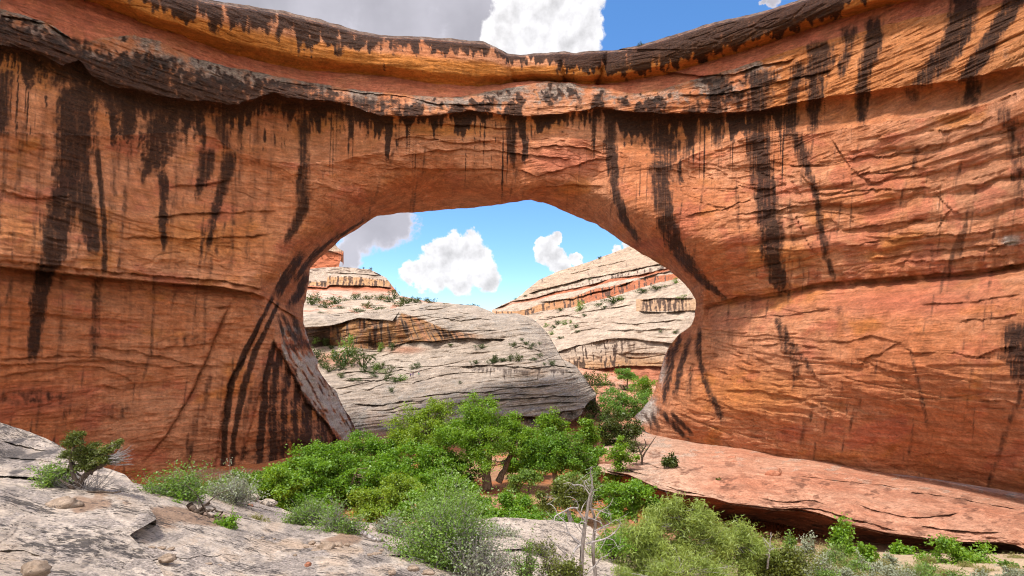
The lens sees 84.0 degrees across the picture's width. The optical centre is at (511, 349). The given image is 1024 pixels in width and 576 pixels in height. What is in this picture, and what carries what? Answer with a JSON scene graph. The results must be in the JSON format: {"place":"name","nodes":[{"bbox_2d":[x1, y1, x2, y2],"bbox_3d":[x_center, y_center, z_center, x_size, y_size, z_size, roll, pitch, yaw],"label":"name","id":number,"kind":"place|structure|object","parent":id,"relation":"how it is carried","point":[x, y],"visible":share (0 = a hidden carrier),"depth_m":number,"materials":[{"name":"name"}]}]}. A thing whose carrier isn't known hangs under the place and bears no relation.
{"place":"outdoors","nodes":[
{"label":"outdoors","id":0,"kind":"place"},
{"bbox_2d":[310,245,343,268],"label":"hill","id":1,"kind":"structure","parent":0,"point":[333,256],"depth_m":650.20,"materials":[{"name":"orange stone"}]},
{"bbox_2d":[307,267,397,294],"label":"hill","id":2,"kind":"structure","parent":0,"point":[347,279],"depth_m":529.43,"materials":[{"name":"beige stone"}]},
{"bbox_2d":[303,290,451,314],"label":"hill","id":3,"kind":"structure","parent":0,"point":[316,309],"depth_m":341.38,"materials":[{"name":"beige stone"}]},
{"bbox_2d":[305,292,321,304],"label":"terrace bush","id":4,"kind":"object","parent":3,"relation":"on","point":[314,300],"visible":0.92,"depth_m":325.59,"materials":[{"name":"green plant"}]},
{"bbox_2d":[303,303,595,435],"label":"hill","id":5,"kind":"structure","parent":0,"point":[425,334],"depth_m":175.17,"materials":[{"name":"stone"}]},
{"bbox_2d":[312,346,328,361],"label":"desert bush","id":6,"kind":"object","parent":5,"relation":"on","point":[319,355],"visible":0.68,"depth_m":201.63,"materials":[{"name":"green plant"}]},
{"bbox_2d":[326,345,361,366],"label":"desert bush","id":7,"kind":"object","parent":5,"relation":"on","point":[340,358],"visible":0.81,"depth_m":191.50,"materials":[{"name":"green plant"}]},
{"bbox_2d":[336,334,358,353],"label":"desert bush","id":8,"kind":"object","parent":5,"relation":"on","point":[349,344],"visible":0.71,"depth_m":205.55,"materials":[{"name":"green plant"}]},
{"bbox_2d":[346,347,376,366],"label":"desert bush","id":9,"kind":"object","parent":5,"relation":"on","point":[358,359],"visible":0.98,"depth_m":187.60,"materials":[{"name":"green plant"}]},
{"bbox_2d":[214,0,796,311],"label":"sky","id":10,"kind":"structure","parent":0,"point":[487,257],"materials":[{"name":"blue"}]},
{"bbox_2d":[516,425,603,479],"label":"cottonwood tree","id":11,"kind":"object","parent":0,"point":[554,456],"visible":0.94,"depth_m":80.82,"materials":[{"name":"green plant"}]},
{"bbox_2d":[129,422,1023,575],"bbox_3d":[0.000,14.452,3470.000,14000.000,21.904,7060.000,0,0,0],"label":"ground","id":12,"kind":"structure","parent":0,"point":[881,549],"depth_m":76.20,"materials":[{"name":"soil"}]},
{"bbox_2d":[0,423,163,575],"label":"rock outcrop","id":13,"kind":"object","parent":12,"relation":"on","point":[91,537],"visible":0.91,"depth_m":8.37,"materials":[{"name":"stone"}]},
{"bbox_2d":[20,560,51,575],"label":"boulder","id":14,"kind":"object","parent":13,"relation":"on","point":[37,568],"visible":1,"depth_m":5.57,"materials":[{"name":"stone"}]},
{"bbox_2d":[22,455,74,488],"bbox_3d":[-8.736,2.361,10.831,0.942,0.674,0.824,0,0,-39],"label":"shrub","id":15,"kind":"object","parent":13,"relation":"on","point":[48,480],"visible":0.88,"depth_m":10.71,"materials":[{"name":"green plant"}]},
{"bbox_2d":[45,496,84,508],"bbox_3d":[-7.337,2.550,9.291,0.596,0.339,0.486,0,0,0],"label":"loose slab","id":16,"kind":"object","parent":13,"relation":"on","point":[64,502],"depth_m":9.17,"materials":[{"name":"stone"}]},
{"bbox_2d":[36,428,133,493],"bbox_3d":[-8.122,2.123,10.900,2.095,1.301,0.940,0,0,14],"label":"dwarf juniper","id":17,"kind":"object","parent":13,"relation":"on","point":[88,465],"visible":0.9,"depth_m":10.83,"materials":[{"name":"green plant"}]},
{"bbox_2d":[194,465,272,494],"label":"scrub oak","id":18,"kind":"object","parent":12,"relation":"on","point":[235,473],"visible":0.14,"depth_m":79.16,"materials":[{"name":"green plant"}]},
{"bbox_2d":[249,462,312,509],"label":"box elder tree","id":19,"kind":"object","parent":12,"relation":"on","point":[276,475],"visible":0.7,"depth_m":65.34,"materials":[{"name":"green plant"}]},
{"bbox_2d":[246,452,343,506],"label":"box elder tree","id":20,"kind":"object","parent":12,"relation":"on","point":[310,465],"visible":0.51,"depth_m":71.24,"materials":[{"name":"green plant"}]},
{"bbox_2d":[260,486,341,517],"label":"scrub oak","id":21,"kind":"object","parent":12,"relation":"on","point":[295,499],"visible":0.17,"depth_m":67.34,"materials":[{"name":"green plant"}]},
{"bbox_2d":[283,439,360,494],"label":"box elder tree","id":22,"kind":"object","parent":12,"relation":"on","point":[324,451],"visible":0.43,"depth_m":79.42,"materials":[{"name":"green plant"}]},
{"bbox_2d":[321,457,395,507],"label":"box elder tree","id":23,"kind":"object","parent":12,"relation":"on","point":[360,478],"visible":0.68,"depth_m":73.43,"materials":[{"name":"green plant"}]},
{"bbox_2d":[332,428,397,476],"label":"cottonwood tree","id":24,"kind":"object","parent":12,"relation":"on","point":[372,445],"visible":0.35,"depth_m":85.15,"materials":[{"name":"green plant"}]},
{"bbox_2d":[130,483,619,575],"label":"slickrock ledge","id":25,"kind":"object","parent":12,"relation":"on","point":[197,541],"visible":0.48,"depth_m":11.75,"materials":[{"name":"stone"}]},
{"bbox_2d":[158,553,176,562],"bbox_3d":[-4.789,2.894,7.898,0.270,0.131,0.200,0,0,0],"label":"loose stone","id":26,"kind":"object","parent":25,"relation":"on","point":[167,558],"visible":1,"depth_m":7.85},
{"bbox_2d":[127,456,231,503],"bbox_3d":[-8.777,3.543,14.623,2.704,1.720,2.445,0,0,-36],"label":"bitterbrush shrub","id":27,"kind":"object","parent":25,"relation":"on","point":[172,487],"visible":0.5,"depth_m":14.40,"materials":[{"name":"green plant"}]},
{"bbox_2d":[185,484,251,524],"bbox_3d":[-6.997,3.838,12.966,1.618,1.656,1.086,0,0,18],"label":"dead wood","id":28,"kind":"object","parent":25,"relation":"on","point":[191,506],"visible":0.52,"depth_m":12.97,"materials":[{"name":"wood"}]},
{"bbox_2d":[213,506,241,529],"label":"shrub","id":29,"kind":"object","parent":25,"relation":"on","point":[228,522],"visible":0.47,"depth_m":12.34,"materials":[{"name":"green plant"}]},
{"bbox_2d":[202,457,269,508],"bbox_3d":[-8.720,4.128,17.462,2.114,1.863,2.469,0,0,-34],"label":"grey shrub","id":30,"kind":"object","parent":25,"relation":"on","point":[231,495],"visible":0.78,"depth_m":17.31,"materials":[{"name":"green plant"}]},
{"bbox_2d":[259,498,277,506],"bbox_3d":[-8.484,5.331,19.777,0.662,0.292,0.404,0,0,0],"label":"loose block","id":31,"kind":"object","parent":25,"relation":"on","point":[270,502],"depth_m":19.68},
{"bbox_2d":[274,491,330,526],"bbox_3d":[-6.125,4.837,16.694,1.780,1.335,1.609,0,0,0],"label":"blackbrush shrub","id":32,"kind":"object","parent":25,"relation":"on","point":[299,516],"visible":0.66,"depth_m":16.59,"materials":[{"name":"green plant"}]},
{"bbox_2d":[316,542,335,549],"bbox_3d":[-3.905,4.145,11.906,0.417,0.222,0.309,0,0,0],"label":"loose stone","id":33,"kind":"object","parent":25,"relation":"on","point":[327,545],"visible":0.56,"depth_m":11.85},
{"bbox_2d":[300,492,375,535],"bbox_3d":[-4.873,4.612,15.371,2.205,1.473,1.665,0,0,0],"label":"blackbrush shrub","id":34,"kind":"object","parent":25,"relation":"on","point":[344,524],"visible":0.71,"depth_m":15.29,"materials":[{"name":"green plant"}]},
{"bbox_2d":[360,530,389,544],"bbox_3d":[-3.527,4.831,14.610,0.774,0.382,0.161,0,0,0],"label":"fallen log","id":35,"kind":"object","parent":25,"relation":"on","point":[365,534],"visible":0.83,"depth_m":14.56,"materials":[{"name":"grey wood"}]},
{"bbox_2d":[371,507,407,535],"bbox_3d":[-3.610,5.224,17.068,1.335,0.970,1.094,0,0,12],"label":"grey shrub","id":36,"kind":"object","parent":25,"relation":"on","point":[378,528],"visible":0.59,"depth_m":16.93,"materials":[{"name":"green plant"}]},
{"bbox_2d":[354,442,517,575],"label":"serviceberry shrub","id":37,"kind":"object","parent":25,"relation":"on","point":[434,532],"visible":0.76,"depth_m":13.18,"materials":[{"name":"green plant"}]},
{"bbox_2d":[391,464,506,535],"bbox_3d":[-1.776,4.160,15.352,2.832,2.060,2.411,0,0,-35],"label":"serviceberry shrub","id":38,"kind":"object","parent":25,"relation":"on","point":[452,496],"visible":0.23,"depth_m":15.41,"materials":[{"name":"green plant"}]},
{"bbox_2d":[425,506,534,575],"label":"grey shrub","id":39,"kind":"object","parent":25,"relation":"on","point":[487,567],"visible":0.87,"depth_m":12.84,"materials":[{"name":"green plant"}]},
{"bbox_2d":[483,518,522,538],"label":"shrub","id":40,"kind":"object","parent":25,"relation":"on","point":[506,530],"visible":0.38,"depth_m":19.94,"materials":[{"name":"green plant"}]},
{"bbox_2d":[506,524,547,575],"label":"thin shrub","id":41,"kind":"object","parent":25,"relation":"on","point":[528,571],"visible":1,"depth_m":12.46,"materials":[{"name":"green plant"}]},
{"bbox_2d":[521,535,558,556],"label":"shrub","id":42,"kind":"object","parent":25,"relation":"on","point":[541,550],"visible":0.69,"depth_m":17.95,"materials":[{"name":"green plant"}]},
{"bbox_2d":[532,540,562,575],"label":"thin shrub","id":43,"kind":"object","parent":25,"relation":"on","point":[544,566],"visible":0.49,"depth_m":12.75,"materials":[{"name":"green plant"}]},
{"bbox_2d":[547,552,588,575],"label":"buffaloberry shrub","id":44,"kind":"object","parent":25,"relation":"on","point":[568,568],"visible":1,"depth_m":12.16,"materials":[{"name":"green plant"}]},
{"bbox_2d":[539,466,627,575],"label":"dead tree","id":45,"kind":"object","parent":25,"relation":"on","point":[581,545],"visible":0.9,"depth_m":12.97,"materials":[{"name":"grey wood"}]},
{"bbox_2d":[595,523,637,559],"bbox_3d":[2.784,5.175,15.508,1.238,1.139,0.969,0,0,0],"label":"buffaloberry shrub","id":46,"kind":"object","parent":25,"relation":"on","point":[615,551],"visible":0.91,"depth_m":15.38,"materials":[{"name":"green plant"}]},
{"bbox_2d":[346,470,428,523],"bbox_3d":[-13.572,16.316,61.791,9.312,6.351,5.670,0,0,0],"label":"box elder tree","id":47,"kind":"object","parent":12,"relation":"on","point":[372,497],"visible":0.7,"depth_m":61.60,"materials":[{"name":"green plant"}]},
{"bbox_2d":[352,447,426,498],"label":"scrub oak","id":48,"kind":"object","parent":12,"relation":"on","point":[407,468],"visible":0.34,"depth_m":77.41,"materials":[{"name":"green plant"}]},
{"bbox_2d":[375,396,456,465],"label":"cottonwood tree","id":49,"kind":"object","parent":12,"relation":"on","point":[412,430],"visible":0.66,"depth_m":87.25,"materials":[{"name":"green plant"}]},
{"bbox_2d":[380,437,468,485],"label":"scrub oak","id":50,"kind":"object","parent":12,"relation":"on","point":[424,450],"visible":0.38,"depth_m":79.69,"materials":[{"name":"green plant"}]},
{"bbox_2d":[382,479,466,524],"bbox_3d":[-8.090,15.970,58.149,10.138,5.185,4.573,0,0,0],"label":"scrub oak","id":51,"kind":"object","parent":12,"relation":"on","point":[400,505],"visible":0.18,"depth_m":57.66,"materials":[{"name":"green plant"}]},
{"bbox_2d":[392,465,482,496],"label":"scrub oak","id":52,"kind":"object","parent":12,"relation":"on","point":[425,479],"visible":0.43,"depth_m":71.60,"materials":[{"name":"green plant"}]},
{"bbox_2d":[419,443,481,485],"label":"scrub oak","id":53,"kind":"object","parent":12,"relation":"on","point":[459,461],"visible":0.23,"depth_m":85.39,"materials":[{"name":"green plant"}]},
{"bbox_2d":[426,389,541,489],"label":"cottonwood tree","id":54,"kind":"object","parent":12,"relation":"on","point":[507,435],"visible":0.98,"depth_m":82.53,"materials":[{"name":"green plant"}]},
{"bbox_2d":[0,0,1023,493],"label":"natural bridge","id":55,"kind":"structure","parent":12,"relation":"on","point":[816,206],"depth_m":91.40,"materials":[{"name":"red stone"}]},
{"bbox_2d":[466,484,559,519],"bbox_3d":[0.074,15.497,55.981,10.058,4.884,4.830,0,0,0],"label":"scrub oak","id":56,"kind":"object","parent":12,"relation":"on","point":[525,501],"visible":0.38,"depth_m":55.64,"materials":[{"name":"green plant"}]},
{"bbox_2d":[504,467,545,495],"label":"scrub oak","id":57,"kind":"object","parent":12,"relation":"on","point":[523,476],"visible":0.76,"depth_m":73.50,"materials":[{"name":"green plant"}]},
{"bbox_2d":[499,433,557,477],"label":"scrub oak","id":58,"kind":"object","parent":12,"relation":"on","point":[513,465],"visible":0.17,"depth_m":90.90,"materials":[{"name":"green plant"}]},
{"bbox_2d":[475,501,583,523],"bbox_3d":[0.887,13.687,45.708,10.611,3.023,4.264,0,0,0],"label":"scrub oak","id":59,"kind":"object","parent":12,"relation":"on","point":[517,511],"visible":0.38,"depth_m":45.72,"materials":[{"name":"green plant"}]},
{"bbox_2d":[531,406,571,437],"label":"cottonwood tree","id":60,"kind":"object","parent":12,"relation":"on","point":[549,420],"visible":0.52,"depth_m":107.44,"materials":[{"name":"green plant"}]},
{"bbox_2d":[533,472,600,521],"bbox_3d":[2.889,8.348,30.028,3.601,3.626,2.054,0,0,0],"label":"pinyon tree","id":61,"kind":"object","parent":12,"relation":"on","point":[566,490],"visible":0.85,"depth_m":29.89,"materials":[{"name":"green plant"}]},
{"bbox_2d":[550,464,617,510],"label":"scrub oak","id":62,"kind":"object","parent":12,"relation":"on","point":[596,471],"visible":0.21,"depth_m":66.20,"materials":[{"name":"green plant"}]},
{"bbox_2d":[569,444,609,478],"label":"scrub oak","id":63,"kind":"object","parent":12,"relation":"on","point":[597,452],"visible":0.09,"depth_m":87.64,"materials":[{"name":"green plant"}]},
{"bbox_2d":[593,475,665,526],"bbox_3d":[11.860,15.470,58.303,7.041,5.133,5.910,0,0,-29],"label":"cottonwood tree","id":64,"kind":"object","parent":12,"relation":"on","point":[635,492],"visible":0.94,"depth_m":57.49,"materials":[{"name":"green plant"}]},
{"bbox_2d":[579,515,682,575],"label":"bush","id":65,"kind":"object","parent":12,"relation":"on","point":[644,547],"visible":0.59,"depth_m":19.80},
{"bbox_2d":[605,540,755,575],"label":"bush","id":66,"kind":"object","parent":12,"relation":"on","point":[666,568],"visible":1,"depth_m":16.93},
{"bbox_2d":[633,491,742,575],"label":"bush","id":67,"kind":"object","parent":12,"relation":"on","point":[697,525],"visible":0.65,"depth_m":22.68,"materials":[{"name":"plant"}]},
{"bbox_2d":[705,514,786,575],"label":"bush","id":68,"kind":"object","parent":12,"relation":"on","point":[742,531],"visible":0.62,"depth_m":24.67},
{"bbox_2d":[741,536,831,575],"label":"mahogany shrub","id":69,"kind":"object","parent":12,"relation":"on","point":[789,564],"visible":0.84,"depth_m":24.67,"materials":[{"name":"green plant"}]},
{"bbox_2d":[782,525,798,548],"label":"sagebrush","id":70,"kind":"object","parent":12,"relation":"on","point":[791,542],"visible":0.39,"depth_m":45.88,"materials":[{"name":"green plant"}]},
{"bbox_2d":[795,530,819,556],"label":"sagebrush","id":71,"kind":"object","parent":12,"relation":"on","point":[806,544],"visible":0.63,"depth_m":41.78,"materials":[{"name":"grey plant"}]},
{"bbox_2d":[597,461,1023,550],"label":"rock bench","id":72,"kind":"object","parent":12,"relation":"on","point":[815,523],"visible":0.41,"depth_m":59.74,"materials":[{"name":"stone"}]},
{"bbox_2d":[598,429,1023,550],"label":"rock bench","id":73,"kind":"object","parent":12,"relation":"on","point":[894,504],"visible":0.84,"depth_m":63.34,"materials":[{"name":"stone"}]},
{"bbox_2d":[568,417,603,455],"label":"cottonwood tree","id":74,"kind":"object","parent":73,"relation":"on","point":[593,438],"visible":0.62,"depth_m":91.24,"materials":[{"name":"green plant"}]},
{"bbox_2d":[597,453,614,464],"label":"bench boulder","id":75,"kind":"object","parent":73,"relation":"on","point":[603,461],"visible":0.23,"depth_m":81.20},
{"bbox_2d":[595,409,644,445],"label":"juniper tree","id":76,"kind":"object","parent":73,"relation":"on","point":[613,427],"visible":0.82,"depth_m":97.05,"materials":[{"name":"green plant"}]},
{"bbox_2d":[602,434,641,482],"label":"cottonwood sapling","id":77,"kind":"object","parent":73,"relation":"on","point":[619,454],"visible":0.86,"depth_m":75.78,"materials":[{"name":"green plant"}]},
{"bbox_2d":[626,437,655,464],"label":"bare tree","id":78,"kind":"object","parent":73,"relation":"on","point":[633,449],"visible":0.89,"depth_m":79.89,"materials":[{"name":"brown plant"}]},
{"bbox_2d":[660,451,679,468],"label":"juniper bush","id":79,"kind":"object","parent":73,"relation":"on","point":[669,461],"visible":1,"depth_m":73.73,"materials":[{"name":"green plant"}]},
{"bbox_2d":[803,549,836,575],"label":"sagebrush","id":80,"kind":"object","parent":12,"relation":"on","point":[824,560],"visible":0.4,"depth_m":29.89,"materials":[{"name":"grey plant"}]},
{"bbox_2d":[809,561,840,575],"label":"sagebrush","id":81,"kind":"object","parent":12,"relation":"on","point":[826,573],"visible":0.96,"depth_m":24.97,"materials":[{"name":"green plant"}]},
{"bbox_2d":[819,541,852,567],"bbox_3d":[19.477,12.450,33.927,2.403,2.367,2.416,0,0,-42],"label":"mormon tea","id":82,"kind":"object","parent":12,"relation":"on","point":[834,554],"visible":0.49,"depth_m":33.96,"materials":[{"name":"green plant"}]},
{"bbox_2d":[823,512,857,556],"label":"cottonwood sapling","id":83,"kind":"object","parent":12,"relation":"on","point":[840,534],"visible":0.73,"depth_m":41.90,"materials":[{"name":"green plant"}]},
{"bbox_2d":[835,564,857,575],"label":"sagebrush","id":84,"kind":"object","parent":12,"relation":"on","point":[848,571],"visible":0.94,"depth_m":25.99,"materials":[{"name":"green plant"}]},
{"bbox_2d":[836,556,873,574],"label":"sagebrush","id":85,"kind":"object","parent":12,"relation":"on","point":[854,564],"visible":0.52,"depth_m":29.88,"materials":[{"name":"green plant"}]},
{"bbox_2d":[848,547,872,570],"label":"sagebrush","id":86,"kind":"object","parent":12,"relation":"on","point":[863,560],"visible":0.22,"depth_m":35.00,"materials":[{"name":"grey plant"}]},
{"bbox_2d":[853,541,879,562],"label":"cottonwood sapling","id":87,"kind":"object","parent":12,"relation":"on","point":[867,552],"visible":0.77,"depth_m":39.75,"materials":[{"name":"green plant"}]},
{"bbox_2d":[863,561,895,575],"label":"sagebrush","id":88,"kind":"object","parent":12,"relation":"on","point":[880,564],"visible":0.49,"depth_m":32.96,"materials":[{"name":"grey plant"}]},
{"bbox_2d":[879,550,900,566],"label":"sagebrush","id":89,"kind":"object","parent":12,"relation":"on","point":[893,559],"visible":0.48,"depth_m":37.87,"materials":[{"name":"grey plant"}]},
{"bbox_2d":[874,560,911,575],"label":"sagebrush","id":90,"kind":"object","parent":12,"relation":"on","point":[885,571],"visible":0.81,"depth_m":28.23,"materials":[{"name":"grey plant"}]},
{"bbox_2d":[888,539,917,554],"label":"cottonwood sapling","id":91,"kind":"object","parent":12,"relation":"on","point":[899,548],"visible":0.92,"depth_m":43.79,"materials":[{"name":"green plant"}]},
{"bbox_2d":[892,565,920,575],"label":"sagebrush","id":92,"kind":"object","parent":12,"relation":"on","point":[904,571],"visible":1,"depth_m":25.14,"materials":[{"name":"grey plant"}]},
{"bbox_2d":[899,560,937,575],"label":"mormon tea","id":93,"kind":"object","parent":12,"relation":"on","point":[923,572],"visible":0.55,"depth_m":30.01,"materials":[{"name":"green plant"}]},
{"bbox_2d":[914,557,939,572],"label":"sagebrush","id":94,"kind":"object","parent":12,"relation":"on","point":[934,568],"visible":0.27,"depth_m":32.88,"materials":[{"name":"green plant"}]},
{"bbox_2d":[925,567,968,575],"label":"sagebrush","id":95,"kind":"object","parent":12,"relation":"on","point":[951,573],"visible":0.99,"depth_m":28.12,"materials":[{"name":"green plant"}]},
{"bbox_2d":[912,533,1001,565],"bbox_3d":[30.041,14.452,37.998,6.920,4.322,4.143,0,0,0],"label":"box elder tree","id":96,"kind":"object","parent":12,"relation":"on","point":[948,547],"visible":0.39,"depth_m":37.79,"materials":[{"name":"green plant"}]},
{"bbox_2d":[969,567,999,575],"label":"sagebrush","id":97,"kind":"object","parent":12,"relation":"on","point":[982,573],"visible":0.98,"depth_m":28.23,"materials":[{"name":"green plant"}]},
{"bbox_2d":[971,561,999,572],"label":"grass tuft","id":98,"kind":"object","parent":12,"relation":"on","point":[986,569],"visible":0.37,"depth_m":32.05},
{"bbox_2d":[994,563,1023,575],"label":"sagebrush","id":99,"kind":"object","parent":12,"relation":"on","point":[1012,572],"visible":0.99,"depth_m":29.16,"materials":[{"name":"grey plant"}]},
{"bbox_2d":[996,559,1023,567],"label":"sagebrush","id":100,"kind":"object","parent":12,"relation":"on","point":[1005,562],"visible":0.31,"depth_m":36.07,"materials":[{"name":"green plant"}]},
{"bbox_2d":[492,246,695,384],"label":"cliff","id":101,"kind":"structure","parent":0,"point":[625,333],"depth_m":313.06,"materials":[{"name":"beige stone"}]},
{"bbox_2d":[571,368,655,429],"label":"slope","id":102,"kind":"structure","parent":0,"point":[611,376],"depth_m":206.34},
{"bbox_2d":[584,399,602,417],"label":"canyon bush","id":103,"kind":"object","parent":102,"relation":"on","point":[594,408],"visible":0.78,"depth_m":165.01,"materials":[{"name":"green plant"}]},
{"bbox_2d":[584,369,603,385],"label":"canyon bush","id":104,"kind":"object","parent":102,"relation":"on","point":[590,378],"visible":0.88,"depth_m":215.00,"materials":[{"name":"green plant"}]},
{"bbox_2d":[594,372,612,385],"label":"canyon bush","id":105,"kind":"object","parent":102,"relation":"on","point":[603,383],"visible":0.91,"depth_m":214.28,"materials":[{"name":"green plant"}]},
{"bbox_2d":[593,386,652,421],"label":"cottonwood tree","id":106,"kind":"object","parent":102,"relation":"on","point":[622,402],"visible":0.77,"depth_m":158.84,"materials":[{"name":"green plant"}]},
{"bbox_2d":[613,368,638,389],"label":"cottonwood tree","id":107,"kind":"object","parent":102,"relation":"on","point":[625,375],"visible":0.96,"depth_m":203.85,"materials":[{"name":"green plant"}]},
{"bbox_2d":[628,375,657,399],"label":"cottonwood tree","id":108,"kind":"object","parent":102,"relation":"on","point":[643,382],"visible":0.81,"depth_m":179.26,"materials":[{"name":"green plant"}]},
{"bbox_2d":[661,509,827,537],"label":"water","id":109,"kind":"structure","parent":0,"point":[772,527],"depth_m":62.54,"materials":[{"name":"brown liquid"}]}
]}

